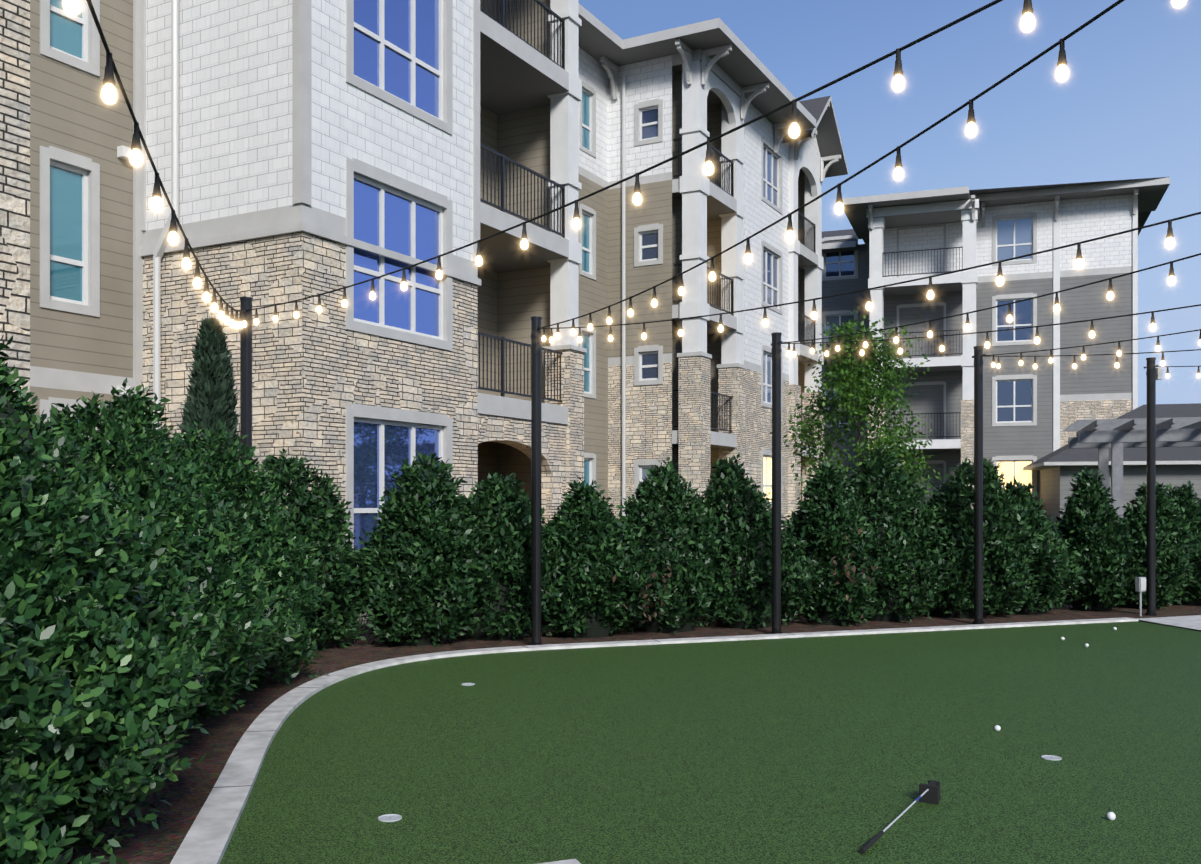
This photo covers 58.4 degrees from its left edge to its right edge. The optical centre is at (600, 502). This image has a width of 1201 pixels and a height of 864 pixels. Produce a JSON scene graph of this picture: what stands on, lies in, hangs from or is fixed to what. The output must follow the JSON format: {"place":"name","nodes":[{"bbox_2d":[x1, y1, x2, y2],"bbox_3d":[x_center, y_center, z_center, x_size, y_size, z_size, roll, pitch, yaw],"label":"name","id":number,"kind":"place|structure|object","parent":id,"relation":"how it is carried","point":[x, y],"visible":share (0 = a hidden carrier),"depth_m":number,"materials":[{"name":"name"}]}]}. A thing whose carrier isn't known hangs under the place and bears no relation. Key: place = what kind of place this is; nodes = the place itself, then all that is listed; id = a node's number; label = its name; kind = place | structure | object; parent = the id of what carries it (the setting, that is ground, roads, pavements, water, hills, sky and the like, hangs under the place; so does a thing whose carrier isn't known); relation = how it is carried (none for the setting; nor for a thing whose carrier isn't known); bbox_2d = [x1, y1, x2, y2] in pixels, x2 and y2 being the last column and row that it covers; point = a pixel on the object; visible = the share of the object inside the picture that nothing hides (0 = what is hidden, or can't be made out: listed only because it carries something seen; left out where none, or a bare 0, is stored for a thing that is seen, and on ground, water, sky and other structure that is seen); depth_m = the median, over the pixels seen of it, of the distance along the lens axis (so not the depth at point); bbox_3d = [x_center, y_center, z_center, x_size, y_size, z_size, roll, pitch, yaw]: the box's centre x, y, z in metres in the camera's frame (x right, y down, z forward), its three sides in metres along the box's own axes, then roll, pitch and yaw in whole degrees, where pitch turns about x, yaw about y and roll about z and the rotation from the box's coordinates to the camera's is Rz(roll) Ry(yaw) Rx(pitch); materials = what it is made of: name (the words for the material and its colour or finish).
{"place":"outdoors","nodes":[
{"label":"outdoors","id":0,"kind":"place"},
{"bbox_2d":[29,599,1200,863],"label":"mulch bed soil","id":1,"kind":"structure","parent":0,"point":[187,793],"depth_m":9.01,"materials":[{"name":"brown soil"}]},
{"bbox_2d":[0,0,29,401],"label":"stone wall","id":2,"kind":"structure","parent":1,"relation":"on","point":[15,169],"depth_m":6.84,"materials":[{"name":"stone"}]},
{"bbox_2d":[0,565,109,863],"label":"hedge shrub","id":3,"kind":"object","parent":1,"relation":"on","point":[25,805],"visible":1,"depth_m":3.95,"materials":[{"name":"green plant"}]},
{"bbox_2d":[0,395,217,863],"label":"hedge shrub","id":4,"kind":"object","parent":1,"relation":"on","point":[118,761],"visible":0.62,"depth_m":4.86,"materials":[{"name":"green plant"}]},
{"bbox_2d":[0,335,226,743],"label":"hedge shrub","id":5,"kind":"object","parent":1,"relation":"on","point":[172,595],"visible":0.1,"depth_m":6.35,"materials":[{"name":"green plant"}]},
{"bbox_2d":[39,391,273,727],"bbox_3d":[-3.494,0.424,7.390,2.535,2.402,2.524,0,0,1],"label":"hedge shrub","id":6,"kind":"object","parent":1,"relation":"on","point":[124,457],"visible":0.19,"depth_m":7.44,"materials":[{"name":"green plant"}]},
{"bbox_2d":[88,377,299,694],"bbox_3d":[-3.608,0.366,8.556,2.436,2.739,2.414,0,0,18],"label":"hedge shrub","id":7,"kind":"object","parent":1,"relation":"on","point":[134,407],"visible":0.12,"depth_m":8.54,"materials":[{"name":"green plant"}]},
{"bbox_2d":[176,316,239,476],"bbox_3d":[-4.302,-0.225,11.905,0.956,3.700,0.948,0,0,-37],"label":"columnar conifer","id":8,"kind":"object","parent":1,"relation":"on","point":[211,398],"visible":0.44,"depth_m":11.80,"materials":[{"name":"green plant"}]},
{"bbox_2d":[170,419,330,690],"bbox_3d":[-3.617,0.458,9.752,2.285,2.334,2.262,0,0,1],"label":"hedge shrub","id":9,"kind":"object","parent":1,"relation":"on","point":[281,562],"visible":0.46,"depth_m":9.55,"materials":[{"name":"green plant"}]},
{"bbox_2d":[258,448,384,650],"bbox_3d":[-3.419,0.562,12.014,2.105,2.326,1.946,0,0,-28],"label":"hedge shrub","id":10,"kind":"object","parent":1,"relation":"on","point":[320,516],"visible":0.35,"depth_m":11.80,"materials":[{"name":"green plant"}]},
{"bbox_2d":[348,450,492,647],"bbox_3d":[-2.029,0.578,12.328,1.653,2.331,1.652,0,0,25],"label":"hedge shrub","id":11,"kind":"object","parent":1,"relation":"on","point":[404,550],"visible":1,"depth_m":11.98,"materials":[{"name":"green plant"}]},
{"bbox_2d":[14,528,877,863],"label":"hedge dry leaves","id":12,"kind":"object","parent":1,"relation":"on","point":[848,576],"visible":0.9,"depth_m":13.19,"materials":[{"name":"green plant"}]},
{"bbox_2d":[437,470,581,640],"bbox_3d":[-1.219,0.620,12.939,2.039,2.013,2.000,0,0,1],"label":"hedge shrub","id":13,"kind":"object","parent":1,"relation":"on","point":[501,610],"visible":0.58,"depth_m":12.49,"materials":[{"name":"green plant"}]},
{"bbox_2d":[62,0,1034,473],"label":"light pole","id":14,"kind":"object","parent":1,"relation":"on","point":[246,320],"visible":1,"depth_m":5.50,"materials":[{"name":"black metal"}]},
{"bbox_2d":[520,476,674,637],"bbox_3d":[-0.235,0.672,13.190,2.259,1.978,1.884,0,0,1],"label":"hedge shrub","id":15,"kind":"object","parent":1,"relation":"on","point":[587,529],"visible":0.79,"depth_m":12.69,"materials":[{"name":"green plant"}]},
{"bbox_2d":[616,457,738,633],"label":"hedge shrub","id":16,"kind":"object","parent":1,"relation":"on","point":[654,510],"visible":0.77,"depth_m":13.34,"materials":[{"name":"green plant"}]},
{"bbox_2d":[685,454,828,629],"bbox_3d":[1.984,0.497,14.203,2.029,2.290,2.310,0,0,1],"label":"hedge shrub","id":17,"kind":"object","parent":1,"relation":"on","point":[745,525],"visible":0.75,"depth_m":13.71,"materials":[{"name":"green plant"}]},
{"bbox_2d":[782,461,881,625],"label":"hedge shrub","id":18,"kind":"object","parent":1,"relation":"on","point":[832,521],"visible":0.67,"depth_m":14.01,"materials":[{"name":"green plant"}]},
{"bbox_2d":[770,306,948,507],"bbox_3d":[4.156,-0.773,17.477,2.829,4.798,2.786,0,0,1],"label":"young tree","id":19,"kind":"object","parent":1,"relation":"on","point":[862,375],"visible":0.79,"depth_m":17.17,"materials":[{"name":"green plant"}]},
{"bbox_2d":[530,0,1200,644],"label":"light pole","id":20,"kind":"object","parent":1,"relation":"on","point":[1062,74],"visible":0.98,"depth_m":8.48,"materials":[{"name":"black metal"}]},
{"bbox_2d":[846,444,948,621],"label":"hedge shrub","id":21,"kind":"object","parent":1,"relation":"on","point":[905,590],"visible":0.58,"depth_m":14.55,"materials":[{"name":"green plant"}]},
{"bbox_2d":[910,457,1043,619],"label":"hedge shrub","id":22,"kind":"object","parent":1,"relation":"on","point":[953,501],"visible":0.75,"depth_m":14.71,"materials":[{"name":"green plant"}]},
{"bbox_2d":[770,253,1200,633],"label":"light pole","id":23,"kind":"object","parent":1,"relation":"on","point":[776,349],"visible":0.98,"depth_m":13.05,"materials":[{"name":"black metal"}]},
{"bbox_2d":[988,478,1086,614],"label":"hedge shrub","id":24,"kind":"object","parent":1,"relation":"on","point":[1058,570],"visible":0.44,"depth_m":15.25,"materials":[{"name":"green plant"}]},
{"bbox_2d":[972,329,1200,624],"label":"light pole","id":25,"kind":"object","parent":1,"relation":"on","point":[979,355],"visible":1,"depth_m":14.18,"materials":[{"name":"black metal"}]},
{"bbox_2d":[1054,466,1146,610],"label":"hedge shrub","id":26,"kind":"object","parent":1,"relation":"on","point":[1092,529],"visible":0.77,"depth_m":15.85,"materials":[{"name":"green plant"}]},
{"bbox_2d":[1135,577,1145,615],"bbox_3d":[7.660,1.345,15.230,0.120,0.560,0.085,0,0,-22],"label":"outlet post","id":27,"kind":"object","parent":1,"relation":"on","point":[1140,584],"visible":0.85,"depth_m":15.21,"materials":[{"name":"grey metal"}]},
{"bbox_2d":[1118,482,1196,608],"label":"hedge shrub","id":28,"kind":"object","parent":1,"relation":"on","point":[1174,568],"visible":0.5,"depth_m":16.17,"materials":[{"name":"green plant"}]},
{"bbox_2d":[1144,357,1200,615],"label":"light pole","id":29,"kind":"object","parent":1,"relation":"on","point":[1153,374],"visible":0.92,"depth_m":15.32,"materials":[{"name":"black metal"}]},
{"bbox_2d":[1165,480,1200,605],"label":"hedge shrub","id":30,"kind":"object","parent":1,"relation":"on","point":[1185,500],"visible":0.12,"depth_m":16.77,"materials":[{"name":"green plant"}]},
{"bbox_2d":[170,617,1137,863],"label":"kerb","id":31,"kind":"structure","parent":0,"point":[207,838],"depth_m":7.64,"materials":[{"name":"concrete"}]},
{"bbox_2d":[220,621,1200,863],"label":"putting green","id":32,"kind":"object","parent":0,"point":[823,750],"depth_m":6.80,"materials":[{"name":"green plant"}]},
{"bbox_2d":[378,683,1061,821],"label":"golf holes","id":33,"kind":"object","parent":32,"relation":"in","point":[389,817],"visible":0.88,"depth_m":5.50,"materials":[{"name":"grey plastic"}]},
{"bbox_2d":[860,780,939,853],"bbox_3d":[1.500,1.562,5.355,0.100,0.109,1.111,0,0,34],"label":"putter","id":34,"kind":"object","parent":32,"relation":"on","point":[929,792],"visible":0.96,"depth_m":5.71,"materials":[{"name":"black metal"}]},
{"bbox_2d":[994,725,1000,730],"bbox_3d":[2.779,1.584,7.523,0.043,0.043,0.043,0,0,1],"label":"golf ball","id":35,"kind":"object","parent":32,"relation":"on","point":[997,727],"visible":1,"depth_m":7.51,"materials":[{"name":"white plastic"}]},
{"bbox_2d":[1107,812,1115,820],"bbox_3d":[2.575,1.584,5.418,0.043,0.043,0.043,0,0,1],"label":"golf ball","id":36,"kind":"object","parent":32,"relation":"on","point":[1111,816],"visible":1,"depth_m":5.40,"materials":[{"name":"white plastic"}]},
{"bbox_2d":[537,615,1200,863],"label":"sidewalk paving","id":37,"kind":"structure","parent":0,"point":[1193,622],"depth_m":14.23,"materials":[{"name":"concrete"}]},
{"bbox_2d":[579,0,1200,406],"label":"sky","id":38,"kind":"structure","parent":0,"point":[1128,105],"materials":[{"name":"blue"}]},
{"bbox_2d":[1139,621,1200,631],"bbox_3d":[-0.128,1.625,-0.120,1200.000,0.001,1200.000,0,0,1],"label":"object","id":39,"kind":"structure","parent":0,"point":[1170,625],"depth_m":14.15,"materials":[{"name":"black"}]},
{"bbox_2d":[30,0,847,624],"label":"building walls","id":40,"kind":"structure","parent":39,"relation":"on","point":[302,148],"depth_m":15.64,"materials":[{"name":"stone"}]},
{"bbox_2d":[822,177,1169,517],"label":"building walls","id":41,"kind":"structure","parent":39,"relation":"on","point":[1030,414],"depth_m":42.74,"materials":[{"name":"grey paint"}]},
{"bbox_2d":[1023,403,1200,530],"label":"house walls","id":42,"kind":"structure","parent":39,"relation":"on","point":[1177,466],"depth_m":37.12,"materials":[{"name":"grey"}]},
{"bbox_2d":[1063,417,1200,517],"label":"pergola","id":43,"kind":"object","parent":39,"relation":"on","point":[1116,436],"visible":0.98,"depth_m":24.36,"materials":[{"name":"grey wood"}]}
]}

